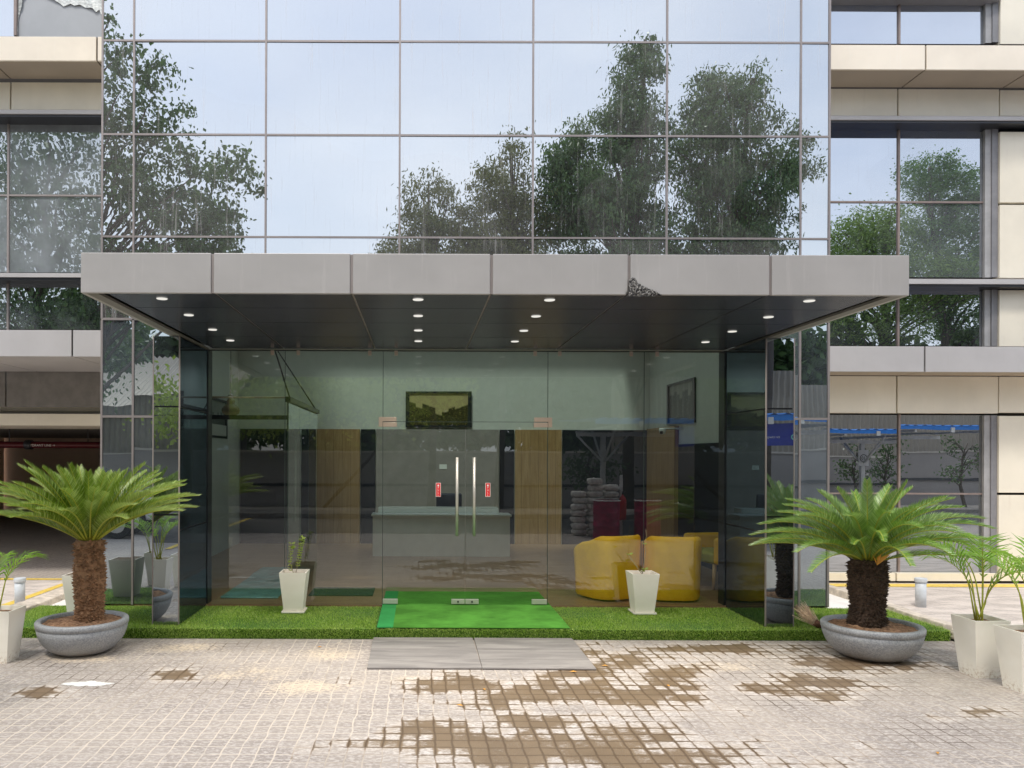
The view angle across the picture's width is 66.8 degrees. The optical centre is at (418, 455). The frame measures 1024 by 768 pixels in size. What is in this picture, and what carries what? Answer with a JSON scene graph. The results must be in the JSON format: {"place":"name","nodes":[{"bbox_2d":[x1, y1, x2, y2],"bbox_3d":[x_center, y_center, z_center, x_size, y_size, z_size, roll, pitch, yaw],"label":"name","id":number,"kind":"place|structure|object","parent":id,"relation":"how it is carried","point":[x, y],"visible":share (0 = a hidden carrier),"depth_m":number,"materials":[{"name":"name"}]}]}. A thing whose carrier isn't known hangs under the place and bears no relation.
{"place":"outdoors","nodes":[
{"label":"outdoors","id":0,"kind":"place"},
{"bbox_2d":[0,580,62,604],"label":"pavement","id":1,"kind":"structure","parent":0,"point":[33,586],"depth_m":9.82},
{"bbox_2d":[14,577,25,603],"bbox_3d":[-4.466,1.524,8.600,0.128,0.320,0.128,0,0,0],"label":"bollard","id":2,"kind":"object","parent":1,"relation":"on","point":[19,589],"visible":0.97,"depth_m":8.55,"materials":[{"name":"concrete"}]},
{"bbox_2d":[2,584,62,604],"bbox_3d":[-4.651,1.676,9.000,0.110,0.001,2.200,0,0,0],"label":"road marking","id":3,"kind":"object","parent":1,"relation":"on","point":[38,593],"visible":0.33,"depth_m":9.37,"materials":[{"name":"yellow paint"}]},
{"bbox_2d":[110,543,810,607],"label":"floor","id":4,"kind":"structure","parent":0,"point":[522,568],"depth_m":10.35,"materials":[{"name":"grey tile"}]},
{"bbox_2d":[221,567,286,597],"bbox_3d":[-1.885,1.571,9.725,0.640,0.023,2.350,0,0,0],"label":"mat","id":5,"kind":"object","parent":4,"relation":"on","point":[263,582],"visible":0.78,"depth_m":9.25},
{"bbox_2d":[212,351,319,573],"bbox_3d":[-2.359,-0.367,9.860,1.840,3.892,2.520,0,0,0],"label":"glass partition","id":6,"kind":"object","parent":4,"relation":"on","point":[302,445],"visible":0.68,"depth_m":9.51,"materials":[{"name":"glass"}]},
{"bbox_2d":[308,587,374,595],"bbox_3d":[-0.890,1.584,8.985,0.730,0.010,0.530,0,0,0],"label":"door mat","id":7,"kind":"object","parent":4,"relation":"on","point":[342,591],"depth_m":8.95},
{"bbox_2d":[371,506,511,556],"bbox_3d":[0.356,1.217,12.480,2.220,0.752,0.640,0,0,0],"label":"reception desk","id":8,"kind":"object","parent":4,"relation":"on","point":[418,530],"visible":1,"depth_m":12.20,"materials":[{"name":"white laminate"}]},
{"bbox_2d":[436,493,461,506],"bbox_3d":[0.527,1.101,13.050,0.502,0.919,0.503,0,0,0],"label":"computer monitor","id":9,"kind":"object","parent":4,"relation":"on","point":[446,499],"visible":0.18,"depth_m":13.18,"materials":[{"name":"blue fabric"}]},
{"bbox_2d":[573,534,640,600],"bbox_3d":[2.153,1.238,8.715,0.648,0.720,0.612,0,0,-24],"label":"tub armchair","id":10,"kind":"object","parent":4,"relation":"on","point":[602,564],"visible":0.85,"depth_m":8.45,"materials":[{"name":"yellow leather"}]},
{"bbox_2d":[639,536,701,601],"bbox_3d":[2.836,1.241,8.654,0.648,0.720,0.612,0,0,6],"label":"tub armchair","id":11,"kind":"object","parent":4,"relation":"on","point":[674,563],"visible":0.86,"depth_m":8.37,"materials":[{"name":"yellow leather"}]},
{"bbox_2d":[684,532,717,589],"bbox_3d":[3.803,1.125,9.569,0.726,0.962,0.760,0,0,-12],"label":"wood leg armchair","id":12,"kind":"object","parent":4,"relation":"on","point":[709,547],"visible":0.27,"depth_m":9.41,"materials":[{"name":"yellow fabric"}]},
{"bbox_2d":[0,509,1023,767],"bbox_3d":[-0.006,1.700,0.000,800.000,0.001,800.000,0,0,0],"label":"ground","id":13,"kind":"structure","parent":0,"point":[248,703],"depth_m":5.19,"materials":[{"name":"stone"}]},
{"bbox_2d":[0,605,26,663],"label":"square planter","id":14,"kind":"object","parent":13,"relation":"on","point":[12,617],"visible":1,"depth_m":6.29,"materials":[{"name":"white concrete"}]},
{"bbox_2d":[0,549,48,606],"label":"areca palm","id":15,"kind":"object","parent":14,"relation":"in","point":[28,555],"visible":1,"depth_m":6.40,"materials":[{"name":"green plant"}]},
{"bbox_2d":[0,578,61,579],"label":"road marking","id":16,"kind":"object","parent":13,"relation":"on","point":[35,579],"depth_m":10.43,"materials":[{"name":"yellow paint"}]},
{"bbox_2d":[13,587,64,610],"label":"kerb","id":17,"kind":"structure","parent":13,"relation":"on","point":[52,597],"depth_m":8.46,"materials":[{"name":"concrete"}]},
{"bbox_2d":[34,610,128,656],"bbox_3d":[-2.910,1.544,6.650,0.754,0.291,0.754,0,0,0],"label":"bowl planter","id":18,"kind":"object","parent":13,"relation":"on","point":[63,634],"visible":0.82,"depth_m":6.41,"materials":[{"name":"grey stone"}]},
{"bbox_2d":[0,460,201,622],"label":"cycad","id":19,"kind":"object","parent":18,"relation":"in","point":[91,513],"visible":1,"depth_m":6.54,"materials":[{"name":"green plant"}]},
{"bbox_2d":[62,681,113,686],"bbox_3d":[-2.456,1.689,5.701,0.385,0.004,0.136,0,0,0],"label":"paint spill","id":20,"kind":"object","parent":13,"relation":"on","point":[88,683],"visible":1,"depth_m":5.70,"materials":[{"name":"paint"}]},
{"bbox_2d":[367,637,481,668],"bbox_3d":[0.041,1.688,6.617,0.915,0.014,1.006,0,0,0],"label":"stone paving slab","id":21,"kind":"object","parent":13,"relation":"on","point":[423,653],"visible":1,"depth_m":6.54,"materials":[{"name":"grey stone"}]},
{"bbox_2d":[22,604,950,640],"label":"artificial turf","id":22,"kind":"structure","parent":13,"relation":"on","point":[678,612],"depth_m":7.37,"materials":[{"name":"green plant"}]},
{"bbox_2d":[62,572,74,611],"bbox_3d":[-3.335,1.375,7.620,0.288,0.420,0.288,0,0,0],"label":"square planter","id":23,"kind":"object","parent":22,"relation":"on","point":[67,580],"visible":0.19,"depth_m":7.50,"materials":[{"name":"beige plastic"}]},
{"bbox_2d":[279,569,309,612],"bbox_3d":[-1.277,1.387,7.890,0.274,0.412,0.274,0,0,0],"label":"square planter","id":24,"kind":"object","parent":22,"relation":"on","point":[294,586],"visible":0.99,"depth_m":7.78,"materials":[{"name":"white ceramic"}]},
{"bbox_2d":[288,535,305,572],"bbox_3d":[-1.258,1.014,7.894,0.194,0.398,0.073,0,0,0],"label":"potted twig","id":25,"kind":"object","parent":24,"relation":"on","point":[292,547],"visible":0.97,"depth_m":7.89,"materials":[{"name":"green plant"}]},
{"bbox_2d":[377,591,569,628],"bbox_3d":[0.505,1.590,8.063,1.788,0.014,1.874,0,0,0],"label":"green carpet","id":26,"kind":"object","parent":22,"relation":"on","point":[424,609],"visible":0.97,"depth_m":7.84,"materials":[{"name":"carpet"}]},
{"bbox_2d":[625,570,659,614],"bbox_3d":[2.291,1.399,7.885,0.274,0.412,0.274,0,0,0],"label":"square planter","id":27,"kind":"object","parent":22,"relation":"on","point":[642,590],"visible":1,"depth_m":7.77,"materials":[{"name":"white ceramic"}]},
{"bbox_2d":[793,601,821,628],"bbox_3d":[3.678,1.493,7.252,0.304,0.255,0.170,0,0,22],"label":"straw broom","id":28,"kind":"object","parent":22,"relation":"on","point":[805,613],"visible":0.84,"depth_m":7.22,"materials":[{"name":"beige wicker"}]},
{"bbox_2d":[0,0,1023,627],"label":"office building","id":29,"kind":"structure","parent":13,"relation":"on","point":[566,242],"depth_m":8.20,"materials":[{"name":"grey glass"}]},
{"bbox_2d":[0,196,6,272],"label":"window","id":30,"kind":"structure","parent":29,"relation":"in","point":[3,199],"depth_m":10.50,"materials":[{"name":"clear glass"}]},
{"bbox_2d":[0,125,6,193],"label":"window","id":31,"kind":"structure","parent":29,"relation":"in","point":[3,128],"depth_m":10.50,"materials":[{"name":"clear glass"}]},
{"bbox_2d":[0,284,6,329],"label":"window","id":32,"kind":"structure","parent":29,"relation":"in","point":[3,287],"depth_m":10.50,"materials":[{"name":"clear glass"}]},
{"bbox_2d":[0,0,14,36],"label":"window","id":33,"kind":"structure","parent":29,"relation":"in","point":[6,6],"depth_m":10.50,"materials":[{"name":"clear glass"}]},
{"bbox_2d":[6,284,9,329],"bbox_3d":[-5.610,-2.067,10.499,0.026,0.689,0.042,0,0,0],"label":"window frame","id":34,"kind":"structure","parent":29,"relation":"in","point":[7,328],"depth_m":10.48,"materials":[{"name":"metal"}]},
{"bbox_2d":[14,0,17,36],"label":"window frame","id":35,"kind":"structure","parent":29,"relation":"in","point":[15,1],"depth_m":10.46,"materials":[{"name":"metal"}]},
{"bbox_2d":[0,429,99,448],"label":"hydrant pipe","id":36,"kind":"object","parent":29,"relation":"hanging from","point":[28,444],"visible":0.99,"depth_m":14.15,"materials":[{"name":"metal"}]},
{"bbox_2d":[0,124,100,272],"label":"window frame","id":37,"kind":"structure","parent":29,"relation":"in","point":[8,194],"depth_m":10.48,"materials":[{"name":"metal"}]},
{"bbox_2d":[9,196,100,272],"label":"window","id":38,"kind":"structure","parent":29,"relation":"in","point":[48,234],"depth_m":10.50,"materials":[{"name":"clear glass"}]},
{"bbox_2d":[10,125,100,194],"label":"window","id":39,"kind":"structure","parent":29,"relation":"in","point":[45,159],"depth_m":10.50,"materials":[{"name":"clear glass"}]},
{"bbox_2d":[9,284,101,329],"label":"window","id":40,"kind":"structure","parent":29,"relation":"in","point":[31,306],"depth_m":10.50,"materials":[{"name":"clear glass"}]},
{"bbox_2d":[102,418,131,603],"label":"window","id":41,"kind":"structure","parent":29,"relation":"in","point":[117,432],"depth_m":8.20,"materials":[{"name":"glass"}]},
{"bbox_2d":[103,238,131,317],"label":"window","id":42,"kind":"structure","parent":29,"relation":"in","point":[110,245],"depth_m":8.20,"materials":[{"name":"clear glass"}]},
{"bbox_2d":[103,320,131,414],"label":"window","id":43,"kind":"structure","parent":29,"relation":"in","point":[117,334],"depth_m":8.20,"materials":[{"name":"glass"}]},
{"bbox_2d":[103,135,132,234],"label":"window","id":44,"kind":"structure","parent":29,"relation":"in","point":[117,149],"depth_m":8.20,"materials":[{"name":"clear glass"}]},
{"bbox_2d":[103,41,132,132],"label":"window","id":45,"kind":"structure","parent":29,"relation":"in","point":[118,56],"depth_m":8.20,"materials":[{"name":"clear glass"}]},
{"bbox_2d":[104,0,132,38],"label":"window","id":46,"kind":"structure","parent":29,"relation":"in","point":[118,14],"depth_m":8.20,"materials":[{"name":"clear glass"}]},
{"bbox_2d":[133,418,151,603],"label":"window","id":47,"kind":"structure","parent":29,"relation":"in","point":[142,591],"depth_m":8.20,"materials":[{"name":"glass"}]},
{"bbox_2d":[134,320,168,414],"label":"window","id":48,"kind":"structure","parent":29,"relation":"in","point":[143,333],"depth_m":8.20,"materials":[{"name":"glass"}]},
{"bbox_2d":[135,238,263,253],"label":"window","id":49,"kind":"structure","parent":29,"relation":"in","point":[142,245],"depth_m":8.20,"materials":[{"name":"clear glass"}]},
{"bbox_2d":[135,136,264,235],"bbox_3d":[-2.339,-2.883,8.214,1.390,1.072,0.036,0,0,0],"label":"window","id":50,"kind":"structure","parent":29,"relation":"in","point":[185,185],"depth_m":8.20,"materials":[{"name":"clear glass"}]},
{"bbox_2d":[135,42,264,133],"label":"window","id":51,"kind":"structure","parent":29,"relation":"in","point":[181,87],"depth_m":8.20,"materials":[{"name":"clear glass"}]},
{"bbox_2d":[135,0,264,39],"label":"window","id":52,"kind":"structure","parent":29,"relation":"in","point":[154,19],"depth_m":8.20,"materials":[{"name":"clear glass"}]},
{"bbox_2d":[212,398,227,438],"bbox_3d":[-3.272,-0.611,12.542,0.035,0.640,1.063,0,0,0],"label":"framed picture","id":53,"kind":"object","parent":29,"relation":"attached to","point":[218,404],"visible":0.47,"depth_m":12.56,"materials":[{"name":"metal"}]},
{"bbox_2d":[222,373,239,414],"bbox_3d":[-2.275,-1.400,9.300,0.216,1.836,0.216,0,0,0],"label":"pendant lamp","id":54,"kind":"object","parent":29,"relation":"hanging from","point":[230,407],"visible":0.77,"depth_m":9.24,"materials":[{"name":"green plastic"}]},
{"bbox_2d":[266,238,397,253],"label":"window","id":55,"kind":"structure","parent":29,"relation":"in","point":[273,245],"depth_m":8.20,"materials":[{"name":"clear glass"}]},
{"bbox_2d":[267,136,398,235],"bbox_3d":[-0.921,-2.878,8.215,1.410,1.072,0.034,0,0,0],"label":"window","id":56,"kind":"structure","parent":29,"relation":"in","point":[317,185],"depth_m":8.20,"materials":[{"name":"blue glass"}]},
{"bbox_2d":[267,42,398,133],"bbox_3d":[-0.917,-3.923,8.215,1.410,0.982,0.035,0,0,0],"label":"window","id":57,"kind":"structure","parent":29,"relation":"in","point":[313,87],"depth_m":8.20,"materials":[{"name":"glass"}]},
{"bbox_2d":[267,0,398,39],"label":"window","id":58,"kind":"structure","parent":29,"relation":"in","point":[286,19],"depth_m":8.20,"materials":[{"name":"clear glass"}]},
{"bbox_2d":[383,422,464,603],"bbox_3d":[0.051,0.608,8.173,0.877,1.935,0.088,0,0,0],"label":"glass door","id":59,"kind":"structure","parent":29,"relation":"in","point":[385,424],"depth_m":8.18,"materials":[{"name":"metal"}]},
{"bbox_2d":[406,391,471,426],"bbox_3d":[0.357,-0.848,13.954,1.198,0.654,0.035,0,0,0],"label":"framed picture","id":60,"kind":"object","parent":29,"relation":"attached to","point":[442,408],"visible":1,"depth_m":13.96,"materials":[{"name":"metal"}]},
{"bbox_2d":[400,238,531,254],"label":"window","id":61,"kind":"structure","parent":29,"relation":"in","point":[407,245],"depth_m":8.20,"materials":[{"name":"glass"}]},
{"bbox_2d":[400,136,531,236],"bbox_3d":[0.504,-2.873,8.215,1.404,1.072,0.035,0,0,0],"label":"window","id":62,"kind":"structure","parent":29,"relation":"in","point":[450,186],"depth_m":8.20,"materials":[{"name":"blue glass"}]},
{"bbox_2d":[401,43,531,134],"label":"window","id":63,"kind":"structure","parent":29,"relation":"in","point":[447,88],"depth_m":8.20,"materials":[{"name":"glass"}]},
{"bbox_2d":[401,0,532,40],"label":"window","id":64,"kind":"structure","parent":29,"relation":"in","point":[458,20],"depth_m":8.20,"materials":[{"name":"clear glass"}]},
{"bbox_2d":[465,423,547,603],"bbox_3d":[0.934,0.611,8.173,0.873,1.935,0.088,0,0,0],"label":"glass door","id":65,"kind":"structure","parent":29,"relation":"in","point":[487,485],"depth_m":8.18,"materials":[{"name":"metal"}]},
{"bbox_2d":[534,239,665,254],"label":"window","id":66,"kind":"structure","parent":29,"relation":"in","point":[541,246],"depth_m":8.20,"materials":[{"name":"clear glass"}]},
{"bbox_2d":[534,137,665,236],"bbox_3d":[1.929,-2.868,8.215,1.410,1.072,0.035,0,0,0],"label":"window","id":67,"kind":"structure","parent":29,"relation":"in","point":[584,186],"depth_m":8.20,"materials":[{"name":"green glass"}]},
{"bbox_2d":[534,43,665,134],"bbox_3d":[1.933,-3.913,8.215,1.410,0.982,0.035,0,0,0],"label":"window","id":68,"kind":"structure","parent":29,"relation":"in","point":[580,88],"depth_m":8.20,"materials":[{"name":"glass"}]},
{"bbox_2d":[534,0,665,40],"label":"window","id":69,"kind":"structure","parent":29,"relation":"in","point":[554,20],"depth_m":8.20,"materials":[{"name":"clear glass"}]},
{"bbox_2d":[666,377,695,425],"bbox_3d":[4.178,-0.852,12.274,0.035,0.680,1.274,0,0,0],"label":"framed picture","id":70,"kind":"object","parent":29,"relation":"attached to","point":[681,402],"visible":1,"depth_m":12.20,"materials":[{"name":"metal"}]},
{"bbox_2d":[678,443,718,571],"bbox_3d":[4.169,0.713,10.950,0.042,1.797,2.700,0,0,0],"label":"side door","id":71,"kind":"structure","parent":29,"relation":"in","point":[698,464],"depth_m":11.40,"materials":[{"name":"glass"}]},
{"bbox_2d":[668,240,798,255],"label":"window","id":72,"kind":"structure","parent":29,"relation":"in","point":[675,247],"depth_m":8.20,"materials":[{"name":"glass"}]},
{"bbox_2d":[668,137,799,237],"bbox_3d":[3.357,-2.863,8.214,1.409,1.072,0.036,0,0,0],"label":"window","id":73,"kind":"structure","parent":29,"relation":"in","point":[718,187],"depth_m":8.20,"materials":[{"name":"clear glass"}]},
{"bbox_2d":[668,43,799,135],"bbox_3d":[3.360,-3.908,8.215,1.409,0.982,0.034,0,0,0],"label":"window","id":74,"kind":"structure","parent":29,"relation":"in","point":[714,89],"depth_m":8.20,"materials":[{"name":"glass"}]},
{"bbox_2d":[668,0,799,41],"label":"window","id":75,"kind":"structure","parent":29,"relation":"in","point":[688,20],"depth_m":8.20,"materials":[{"name":"clear glass"}]},
{"bbox_2d":[781,332,798,417],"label":"window","id":76,"kind":"structure","parent":29,"relation":"in","point":[796,335],"depth_m":8.20,"materials":[{"name":"glass"}]},
{"bbox_2d":[794,420,797,605],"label":"window","id":77,"kind":"structure","parent":29,"relation":"in","point":[796,421],"depth_m":8.20,"materials":[{"name":"glass"}]},
{"bbox_2d":[800,420,826,605],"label":"window","id":78,"kind":"structure","parent":29,"relation":"in","point":[813,432],"depth_m":8.20,"materials":[{"name":"glass"}]},
{"bbox_2d":[801,323,826,417],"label":"window","id":79,"kind":"structure","parent":29,"relation":"in","point":[814,339],"depth_m":8.20,"materials":[{"name":"glass"}]},
{"bbox_2d":[802,240,827,254],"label":"window","id":80,"kind":"structure","parent":29,"relation":"in","point":[809,247],"depth_m":8.20,"materials":[{"name":"glass"}]},
{"bbox_2d":[802,138,827,237],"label":"window","id":81,"kind":"structure","parent":29,"relation":"in","point":[814,150],"depth_m":8.20,"materials":[{"name":"clear glass"}]},
{"bbox_2d":[802,44,828,135],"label":"window","id":82,"kind":"structure","parent":29,"relation":"in","point":[815,57],"depth_m":8.20,"materials":[{"name":"glass"}]},
{"bbox_2d":[802,0,828,41],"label":"window","id":83,"kind":"structure","parent":29,"relation":"in","point":[815,13],"depth_m":8.20,"materials":[{"name":"glass"}]},
{"bbox_2d":[829,494,896,571],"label":"window","id":84,"kind":"structure","parent":29,"relation":"in","point":[837,562],"depth_m":10.50,"materials":[{"name":"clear glass"}]},
{"bbox_2d":[830,203,896,254],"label":"window","id":85,"kind":"structure","parent":29,"relation":"in","point":[855,228],"depth_m":10.50,"materials":[{"name":"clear glass"}]},
{"bbox_2d":[830,300,896,345],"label":"window","id":86,"kind":"structure","parent":29,"relation":"in","point":[875,326],"depth_m":10.50,"materials":[{"name":"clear glass"}]},
{"bbox_2d":[831,131,896,200],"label":"window","id":87,"kind":"structure","parent":29,"relation":"in","point":[863,163],"depth_m":10.50,"materials":[{"name":"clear glass"}]},
{"bbox_2d":[830,415,897,492],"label":"window","id":88,"kind":"structure","parent":29,"relation":"in","point":[861,446],"depth_m":10.50,"materials":[{"name":"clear glass"}]},
{"bbox_2d":[831,5,897,44],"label":"window","id":89,"kind":"structure","parent":29,"relation":"in","point":[850,24],"depth_m":10.50,"materials":[{"name":"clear glass"}]},
{"bbox_2d":[897,299,899,345],"bbox_3d":[6.541,-1.897,10.499,0.026,0.797,0.042,0,0,0],"label":"window frame","id":90,"kind":"structure","parent":29,"relation":"in","point":[898,300],"depth_m":10.48,"materials":[{"name":"metal"}]},
{"bbox_2d":[897,4,900,44],"bbox_3d":[6.555,-5.913,10.499,0.026,0.582,0.042,0,0,0],"label":"window frame","id":91,"kind":"structure","parent":29,"relation":"in","point":[899,6],"depth_m":10.48,"materials":[{"name":"metal"}]},
{"bbox_2d":[830,414,981,571],"bbox_3d":[6.116,0.509,10.499,3.430,2.157,0.042,0,0,0],"label":"window frame","id":92,"kind":"structure","parent":29,"relation":"in","point":[899,415],"depth_m":10.48,"materials":[{"name":"grey metal"}]},
{"bbox_2d":[831,130,982,254],"bbox_3d":[6.130,-3.505,10.499,3.430,2.138,0.042,0,0,0],"label":"window frame","id":93,"kind":"structure","parent":29,"relation":"in","point":[898,201],"depth_m":10.48,"materials":[{"name":"grey metal"}]},
{"bbox_2d":[900,291,981,345],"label":"window","id":94,"kind":"structure","parent":29,"relation":"in","point":[927,318],"depth_m":10.50,"materials":[{"name":"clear glass"}]},
{"bbox_2d":[900,494,981,571],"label":"window","id":95,"kind":"structure","parent":29,"relation":"in","point":[972,504],"depth_m":10.50,"materials":[{"name":"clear glass"}]},
{"bbox_2d":[900,203,982,277],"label":"window","id":96,"kind":"structure","parent":29,"relation":"in","point":[940,240],"depth_m":10.50,"materials":[{"name":"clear glass"}]},
{"bbox_2d":[900,131,982,200],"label":"window","id":97,"kind":"structure","parent":29,"relation":"in","point":[935,165],"depth_m":10.50,"materials":[{"name":"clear glass"}]},
{"bbox_2d":[900,415,982,492],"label":"window","id":98,"kind":"structure","parent":29,"relation":"in","point":[940,453],"depth_m":10.50,"materials":[{"name":"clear glass"}]},
{"bbox_2d":[900,5,982,44],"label":"window","id":99,"kind":"structure","parent":29,"relation":"in","point":[920,24],"depth_m":10.50,"materials":[{"name":"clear glass"}]},
{"bbox_2d":[474,638,595,669],"bbox_3d":[0.960,1.691,6.612,0.905,0.014,1.006,0,0,0],"label":"stone paving slab","id":100,"kind":"object","parent":13,"relation":"on","point":[534,653],"visible":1,"depth_m":6.53,"materials":[{"name":"grey stone"}]},
{"bbox_2d":[820,614,926,662],"bbox_3d":[3.865,1.568,6.560,0.784,0.291,0.784,0,0,0],"label":"bowl planter","id":101,"kind":"object","parent":13,"relation":"on","point":[898,640],"visible":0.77,"depth_m":6.31,"materials":[{"name":"grey stone"}]},
{"bbox_2d":[749,477,999,627],"bbox_3d":[3.842,0.821,6.609,1.883,1.310,1.825,0,0,21],"label":"cycad","id":102,"kind":"object","parent":101,"relation":"in","point":[871,540],"visible":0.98,"depth_m":6.45,"materials":[{"name":"green plant"}]},
{"bbox_2d":[829,584,952,633],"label":"kerb","id":103,"kind":"structure","parent":13,"relation":"on","point":[842,593],"depth_m":7.87,"materials":[{"name":"concrete"}]},
{"bbox_2d":[951,614,1010,678],"bbox_3d":[4.395,1.490,6.020,0.274,0.450,0.274,0,0,0],"label":"square planter","id":104,"kind":"object","parent":13,"relation":"on","point":[976,649],"visible":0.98,"depth_m":5.92,"materials":[{"name":"beige plastic"}]},
{"bbox_2d":[906,530,1023,620],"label":"areca palm","id":105,"kind":"object","parent":104,"relation":"in","point":[976,615],"visible":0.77,"depth_m":6.01,"materials":[{"name":"green plant"}]},
{"bbox_2d":[993,625,1023,693],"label":"square planter","id":106,"kind":"object","parent":13,"relation":"on","point":[1009,639],"visible":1,"depth_m":5.63,"materials":[{"name":"white concrete"}]},
{"bbox_2d":[955,533,1023,623],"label":"areca palm","id":107,"kind":"object","parent":106,"relation":"in","point":[1005,554],"visible":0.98,"depth_m":5.75,"materials":[{"name":"green plant"}]},
{"bbox_2d":[828,594,849,607],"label":"pavement","id":108,"kind":"structure","parent":0,"point":[836,601],"depth_m":8.69,"materials":[{"name":"concrete"}]},
{"bbox_2d":[836,583,1023,624],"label":"pavement","id":109,"kind":"structure","parent":0,"point":[945,603],"depth_m":9.09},
{"bbox_2d":[914,577,927,607],"bbox_3d":[5.714,1.555,8.750,0.128,0.330,0.128,0,0,0],"label":"bollard","id":110,"kind":"object","parent":109,"relation":"on","point":[920,592],"visible":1,"depth_m":8.71,"materials":[{"name":"white concrete"}]},
{"bbox_2d":[829,583,1023,586],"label":"road marking","id":111,"kind":"object","parent":109,"relation":"on","point":[940,585],"depth_m":10.19,"materials":[{"name":"yellow paint"}]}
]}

